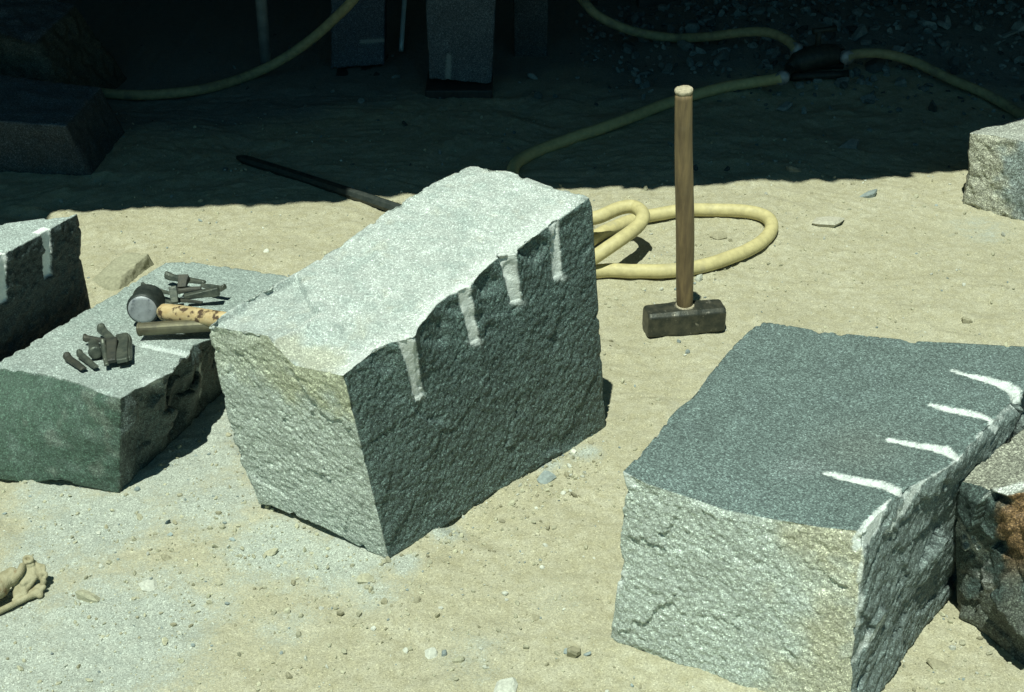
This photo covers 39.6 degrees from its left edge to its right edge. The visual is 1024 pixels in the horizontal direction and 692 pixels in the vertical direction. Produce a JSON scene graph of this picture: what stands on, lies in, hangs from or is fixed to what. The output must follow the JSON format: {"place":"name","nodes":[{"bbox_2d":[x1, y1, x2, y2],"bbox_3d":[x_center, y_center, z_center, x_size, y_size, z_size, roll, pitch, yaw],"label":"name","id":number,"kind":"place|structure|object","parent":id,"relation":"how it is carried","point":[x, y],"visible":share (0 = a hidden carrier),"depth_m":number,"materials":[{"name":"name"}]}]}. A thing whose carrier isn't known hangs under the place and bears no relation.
{"place":"outdoors","nodes":[
{"label":"outdoors","id":0,"kind":"place"},
{"bbox_2d":[0,0,1023,691],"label":"ground","id":1,"kind":"structure","parent":0,"point":[156,44],"depth_m":3.75,"materials":[{"name":"beige sand"}]},
{"bbox_2d":[0,555,47,613],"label":"work gloves","id":2,"kind":"object","parent":1,"relation":"on","point":[25,575],"visible":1,"depth_m":2.54,"materials":[{"name":"beige leather"}]},
{"bbox_2d":[0,214,90,361],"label":"granite block","id":3,"kind":"object","parent":1,"relation":"on","point":[43,289],"depth_m":3.08,"materials":[{"name":"grey stone"}]},
{"bbox_2d":[0,74,124,175],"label":"stone block","id":4,"kind":"object","parent":1,"relation":"on","point":[50,127],"depth_m":4.23,"materials":[{"name":"stone"}]},
{"bbox_2d":[0,0,126,88],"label":"boulder","id":5,"kind":"object","parent":1,"relation":"on","point":[54,41],"visible":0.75,"depth_m":4.68,"materials":[{"name":"stone"}]},
{"bbox_2d":[75,589,99,602],"bbox_3d":[-0.760,0.448,2.555,0.044,0.026,0.022,14,33,22],"label":"stone chip","id":6,"kind":"object","parent":1,"relation":"on","point":[85,595],"visible":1,"depth_m":2.55,"materials":[{"name":"beige stone"}]},
{"bbox_2d":[92,252,153,290],"bbox_3d":[-1.011,-0.191,3.658,0.117,0.060,0.171,13,32,21],"label":"flat stone","id":7,"kind":"object","parent":1,"relation":"on","point":[123,270],"visible":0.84,"depth_m":3.64,"materials":[{"name":"beige stone"}]},
{"bbox_2d":[0,262,286,492],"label":"stone slab","id":8,"kind":"object","parent":1,"relation":"on","point":[115,427],"depth_m":2.87,"materials":[{"name":"stone"}]},
{"bbox_2d":[63,352,86,370],"bbox_3d":[-0.888,0.034,2.892,0.017,0.021,0.094,-21,36,-32],"label":"iron feather","id":9,"kind":"object","parent":8,"relation":"on","point":[71,360],"visible":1,"depth_m":2.89,"materials":[{"name":"grey metal"}]},
{"bbox_2d":[76,349,98,368],"bbox_3d":[-0.864,0.029,2.895,0.015,0.020,0.098,-20,36,-31],"label":"iron feather","id":10,"kind":"object","parent":8,"relation":"on","point":[83,357],"visible":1,"depth_m":2.90,"materials":[{"name":"metal"}]},
{"bbox_2d":[82,333,105,342],"bbox_3d":[-0.874,-0.013,2.981,0.058,0.017,0.015,11,32,19],"label":"iron feather","id":11,"kind":"object","parent":8,"relation":"on","point":[86,338],"visible":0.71,"depth_m":2.98,"materials":[{"name":"grey metal"}]},
{"bbox_2d":[88,339,101,358],"bbox_3d":[-0.859,0.003,2.932,0.029,0.031,0.062,-8,31,-13],"label":"iron wedge","id":12,"kind":"object","parent":8,"relation":"on","point":[94,350],"visible":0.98,"depth_m":2.91,"materials":[{"name":"metal"}]},
{"bbox_2d":[100,339,108,365],"bbox_3d":[-0.825,0.013,2.882,0.013,0.021,0.084,-9,31,-15],"label":"iron feather","id":13,"kind":"object","parent":8,"relation":"on","point":[104,349],"visible":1,"depth_m":2.88,"materials":[{"name":"metal"}]},
{"bbox_2d":[97,323,114,338],"bbox_3d":[-0.851,-0.024,2.991,0.020,0.021,0.089,-18,35,-29],"label":"iron feather","id":14,"kind":"object","parent":8,"relation":"on","point":[103,331],"visible":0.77,"depth_m":3.00,"materials":[{"name":"metal"}]},
{"bbox_2d":[106,337,117,362],"bbox_3d":[-0.812,0.009,2.892,0.024,0.023,0.081,-7,31,-13],"label":"iron wedge","id":15,"kind":"object","parent":8,"relation":"on","point":[111,343],"visible":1,"depth_m":2.89,"materials":[{"name":"grey metal"}]},
{"bbox_2d":[116,332,128,363],"bbox_3d":[-0.795,0.009,2.910,0.028,0.033,0.125,-7,31,-12],"label":"iron wedge","id":16,"kind":"object","parent":8,"relation":"on","point":[122,350],"visible":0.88,"depth_m":2.89,"materials":[{"name":"metal"}]},
{"bbox_2d":[128,334,131,360],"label":"iron feather","id":17,"kind":"object","parent":8,"relation":"on","point":[130,349],"visible":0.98,"depth_m":2.90,"materials":[{"name":"metal"}]},
{"bbox_2d":[141,282,169,294],"bbox_3d":[-0.805,-0.127,3.219,0.101,0.020,0.012,22,36,32],"label":"iron feather","id":18,"kind":"object","parent":8,"relation":"on","point":[166,292],"visible":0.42,"depth_m":3.20,"materials":[{"name":"metal"}]},
{"bbox_2d":[168,286,177,303],"bbox_3d":[-0.745,-0.112,3.131,0.020,0.026,0.047,-6,31,-11],"label":"iron wedge","id":19,"kind":"object","parent":8,"relation":"on","point":[173,291],"visible":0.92,"depth_m":3.13,"materials":[{"name":"metal"}]},
{"bbox_2d":[136,320,210,336],"bbox_3d":[-0.695,-0.038,2.985,0.188,0.048,0.031,3,30,4],"label":"steel chisel","id":20,"kind":"object","parent":8,"relation":"on","point":[165,327],"visible":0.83,"depth_m":2.98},
{"bbox_2d":[127,284,225,325],"bbox_3d":[-0.666,-0.069,3.016,0.369,0.097,0.087,14,33,23],"label":"club hammer","id":21,"kind":"object","parent":8,"relation":"on","point":[145,302],"visible":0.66,"depth_m":3.04,"materials":[{"name":"metal"}]},
{"bbox_2d":[177,274,189,287],"bbox_3d":[-0.741,-0.147,3.208,0.027,0.026,0.034,0,30,0],"label":"iron wedge","id":22,"kind":"object","parent":8,"relation":"on","point":[183,280],"visible":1,"depth_m":3.20,"materials":[{"name":"grey metal"}]},
{"bbox_2d":[164,271,205,283],"bbox_3d":[-0.746,-0.152,3.250,0.116,0.022,0.018,15,33,25],"label":"iron feather","id":23,"kind":"object","parent":8,"relation":"on","point":[169,276],"visible":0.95,"depth_m":3.25,"materials":[{"name":"metal"}]},
{"bbox_2d":[177,286,201,293],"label":"iron feather","id":24,"kind":"object","parent":8,"relation":"on","point":[186,289],"visible":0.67,"depth_m":3.19,"materials":[{"name":"grey metal"}]},
{"bbox_2d":[178,297,202,303],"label":"iron feather","id":25,"kind":"object","parent":8,"relation":"on","point":[180,300],"visible":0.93,"depth_m":3.14,"materials":[{"name":"grey metal"}]},
{"bbox_2d":[184,285,219,298],"bbox_3d":[-0.688,-0.119,3.154,0.079,0.025,0.021,-3,30,-5],"label":"iron wedge","id":26,"kind":"object","parent":8,"relation":"on","point":[214,291],"visible":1,"depth_m":3.15,"materials":[{"name":"metal"}]},
{"bbox_2d":[200,283,226,291],"bbox_3d":[-0.670,-0.136,3.191,0.066,0.020,0.015,14,33,22],"label":"iron feather","id":27,"kind":"object","parent":8,"relation":"on","point":[221,287],"visible":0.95,"depth_m":3.19,"materials":[{"name":"metal"}]},
{"bbox_2d":[138,579,156,590],"bbox_3d":[-0.661,0.435,2.583,0.036,0.015,0.026,0,30,0],"label":"stone chip","id":28,"kind":"object","parent":1,"relation":"on","point":[148,585],"visible":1,"depth_m":2.58,"materials":[{"name":"white stone"}]},
{"bbox_2d":[161,554,171,560],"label":"stone chip","id":29,"kind":"object","parent":1,"relation":"on","point":[165,557],"visible":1,"depth_m":2.65,"materials":[{"name":"beige stone"}]},
{"bbox_2d":[101,0,358,99],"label":"air hose","id":30,"kind":"object","parent":1,"relation":"on","point":[329,23],"visible":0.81,"depth_m":4.81,"materials":[{"name":"rubber"}]},
{"bbox_2d":[255,0,270,64],"bbox_3d":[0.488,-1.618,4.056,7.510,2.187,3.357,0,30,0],"label":"wooden post","id":31,"kind":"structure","parent":1,"relation":"on","point":[263,30],"depth_m":4.98,"materials":[{"name":"brown wood"}]},
{"bbox_2d":[265,548,278,555],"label":"stone chip","id":32,"kind":"object","parent":1,"relation":"on","point":[272,552],"visible":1,"depth_m":2.67,"materials":[{"name":"beige stone"}]},
{"bbox_2d":[236,155,401,210],"bbox_3d":[-0.561,-0.475,4.147,0.680,0.035,0.036,21,36,31],"label":"pry bar","id":33,"kind":"object","parent":1,"relation":"on","point":[340,190],"visible":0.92,"depth_m":4.13,"materials":[{"name":"metal"}]},
{"bbox_2d":[336,54,387,75],"bbox_3d":[-0.537,-1.000,5.104,0.174,0.022,0.240,0,30,0],"label":"timber skid","id":34,"kind":"object","parent":1,"relation":"on","point":[343,71],"visible":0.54,"depth_m":5.05,"materials":[{"name":"brown wood"}]},
{"bbox_2d":[331,0,386,67],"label":"stone slab","id":35,"kind":"object","parent":34,"relation":"on","point":[358,33],"depth_m":5.02,"materials":[{"name":"stone"}]},
{"bbox_2d":[356,573,373,583],"bbox_3d":[-0.268,0.426,2.603,0.020,0.015,0.036,26,39,37],"label":"stone chip","id":36,"kind":"object","parent":1,"relation":"on","point":[363,578],"visible":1,"depth_m":2.60,"materials":[{"name":"beige stone"}]},
{"bbox_2d":[399,0,406,51],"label":"steel rod","id":37,"kind":"object","parent":1,"relation":"on","point":[402,28],"visible":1,"depth_m":5.17,"materials":[{"name":"grey metal"}]},
{"bbox_2d":[209,166,604,557],"bbox_3d":[-0.176,0.012,2.786,0.731,0.546,0.352,-27,39,-38],"label":"granite block","id":38,"kind":"object","parent":1,"relation":"on","point":[409,371],"depth_m":2.68,"materials":[{"name":"grey stone"}]},
{"bbox_2d":[425,647,437,658],"bbox_3d":[-0.138,0.529,2.442,0.025,0.015,0.020,-17,34,-27],"label":"stone chip","id":39,"kind":"object","parent":1,"relation":"on","point":[431,653],"visible":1,"depth_m":2.44,"materials":[{"name":"white stone"}]},
{"bbox_2d":[452,656,464,662],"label":"stone chip","id":40,"kind":"object","parent":1,"relation":"on","point":[460,659],"visible":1,"depth_m":2.42,"materials":[{"name":"beige stone"}]},
{"bbox_2d":[425,68,492,98],"bbox_3d":[-0.180,-0.907,4.903,0.227,0.039,0.260,0,30,0],"label":"timber skid","id":41,"kind":"object","parent":1,"relation":"on","point":[442,89],"visible":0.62,"depth_m":4.79,"materials":[{"name":"brown wood"}]},
{"bbox_2d":[426,0,495,83],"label":"stone slab","id":42,"kind":"object","parent":41,"relation":"on","point":[460,35],"depth_m":4.80,"materials":[{"name":"stone"}]},
{"bbox_2d":[493,677,517,691],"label":"stone chip","id":43,"kind":"object","parent":1,"relation":"on","point":[510,684],"visible":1,"depth_m":2.36,"materials":[{"name":"white stone"}]},
{"bbox_2d":[0,114,1023,691],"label":"stone chips","id":44,"kind":"object","parent":1,"relation":"on","point":[416,600],"visible":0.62,"depth_m":2.70,"materials":[{"name":"grey stone"}]},
{"bbox_2d":[537,470,556,483],"bbox_3d":[0.069,0.268,2.877,0.028,0.020,0.035,19,35,30],"label":"stone chip","id":45,"kind":"object","parent":1,"relation":"on","point":[545,477],"visible":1,"depth_m":2.88,"materials":[{"name":"grey stone"}]},
{"bbox_2d":[115,0,1023,170],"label":"stone rubble","id":46,"kind":"object","parent":1,"relation":"on","point":[872,66],"visible":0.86,"depth_m":5.12,"materials":[{"name":"grey stone"}]},
{"bbox_2d":[567,646,580,657],"bbox_3d":[0.107,0.520,2.428,0.027,0.025,0.030,12,32,20],"label":"stone chip","id":47,"kind":"object","parent":1,"relation":"on","point":[573,651],"visible":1,"depth_m":2.42,"materials":[{"name":"beige stone"}]},
{"bbox_2d":[506,73,781,278],"bbox_3d":[0.389,-0.556,4.194,0.802,0.138,1.527,5,30,9],"label":"air hose","id":48,"kind":"object","parent":1,"relation":"on","point":[626,229],"visible":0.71,"depth_m":3.87,"materials":[{"name":"rubber"}]},
{"bbox_2d":[636,0,675,7],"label":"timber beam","id":49,"kind":"structure","parent":1,"relation":"on","point":[643,3],"depth_m":5.63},
{"bbox_2d":[642,85,725,337],"bbox_3d":[0.417,-0.303,3.257,0.194,0.637,0.105,-6,31,-11],"label":"sledgehammer","id":50,"kind":"object","parent":1,"relation":"on","point":[684,314],"visible":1,"depth_m":3.31,"materials":[{"name":"wood"}]},
{"bbox_2d":[577,0,795,51],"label":"air hose","id":51,"kind":"object","parent":1,"relation":"on","point":[590,9],"visible":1,"depth_m":5.13,"materials":[{"name":"rubber"}]},
{"bbox_2d":[694,274,702,281],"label":"stone chip","id":52,"kind":"object","parent":1,"relation":"on","point":[699,278],"visible":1,"depth_m":3.62,"materials":[{"name":"white stone"}]},
{"bbox_2d":[713,231,726,239],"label":"stone chip","id":53,"kind":"object","parent":1,"relation":"on","point":[718,235],"visible":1,"depth_m":3.84,"materials":[{"name":"beige stone"}]},
{"bbox_2d":[785,165,801,172],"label":"stone chip","id":54,"kind":"object","parent":1,"relation":"on","point":[790,168],"visible":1,"depth_m":4.23,"materials":[{"name":"grey stone"}]},
{"bbox_2d":[775,25,853,84],"bbox_3d":[0.998,-0.995,4.834,0.362,0.173,0.190,-17,34,-27],"label":"hose manifold","id":55,"kind":"object","parent":1,"relation":"on","point":[815,56],"visible":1,"depth_m":4.83,"materials":[{"name":"metal"}]},
{"bbox_2d":[611,322,1023,691],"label":"granite block","id":56,"kind":"object","parent":1,"relation":"on","point":[789,518],"depth_m":2.33,"materials":[{"name":"grey stone"}]},
{"bbox_2d":[812,216,844,227],"bbox_3d":[0.873,-0.344,3.925,0.083,0.021,0.067,10,31,17],"label":"flat stone","id":57,"kind":"object","parent":1,"relation":"on","point":[829,221],"visible":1,"depth_m":3.91,"materials":[{"name":"beige stone"}]},
{"bbox_2d":[838,139,859,148],"bbox_3d":[1.041,-0.623,4.409,0.077,0.031,0.032,0,30,0],"label":"flat stone","id":58,"kind":"object","parent":1,"relation":"on","point":[851,144],"visible":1,"depth_m":4.40,"materials":[{"name":"grey stone"}]},
{"bbox_2d":[859,189,876,197],"bbox_3d":[1.023,-0.437,4.087,0.059,0.030,0.038,0,30,0],"label":"stone chip","id":59,"kind":"object","parent":1,"relation":"on","point":[870,194],"visible":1,"depth_m":4.08,"materials":[{"name":"grey stone"}]},
{"bbox_2d":[848,48,1023,117],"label":"air hose","id":60,"kind":"object","parent":1,"relation":"on","point":[1011,108],"visible":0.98,"depth_m":4.83,"materials":[{"name":"rubber"}]},
{"bbox_2d":[926,658,949,668],"bbox_3d":[0.722,0.540,2.407,0.042,0.013,0.022,6,31,10],"label":"stone chip","id":61,"kind":"object","parent":1,"relation":"on","point":[935,663],"visible":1,"depth_m":2.40,"materials":[{"name":"beige stone"}]},
{"bbox_2d":[961,317,972,322],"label":"stone chip","id":62,"kind":"object","parent":1,"relation":"on","point":[966,320],"visible":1,"depth_m":3.44,"materials":[{"name":"beige stone"}]},
{"bbox_2d":[955,429,1023,664],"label":"rough rock","id":63,"kind":"object","parent":1,"relation":"on","point":[989,535],"visible":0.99,"depth_m":2.38,"materials":[{"name":"stone"}]},
{"bbox_2d":[963,117,1023,220],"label":"granite block","id":64,"kind":"object","parent":1,"relation":"on","point":[994,184],"depth_m":3.96,"materials":[{"name":"grey stone"}]},
{"bbox_2d":[513,0,547,56],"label":"stone slab","id":65,"kind":"structure","parent":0,"point":[530,18],"depth_m":5.14,"materials":[{"name":"stone"}]}
]}

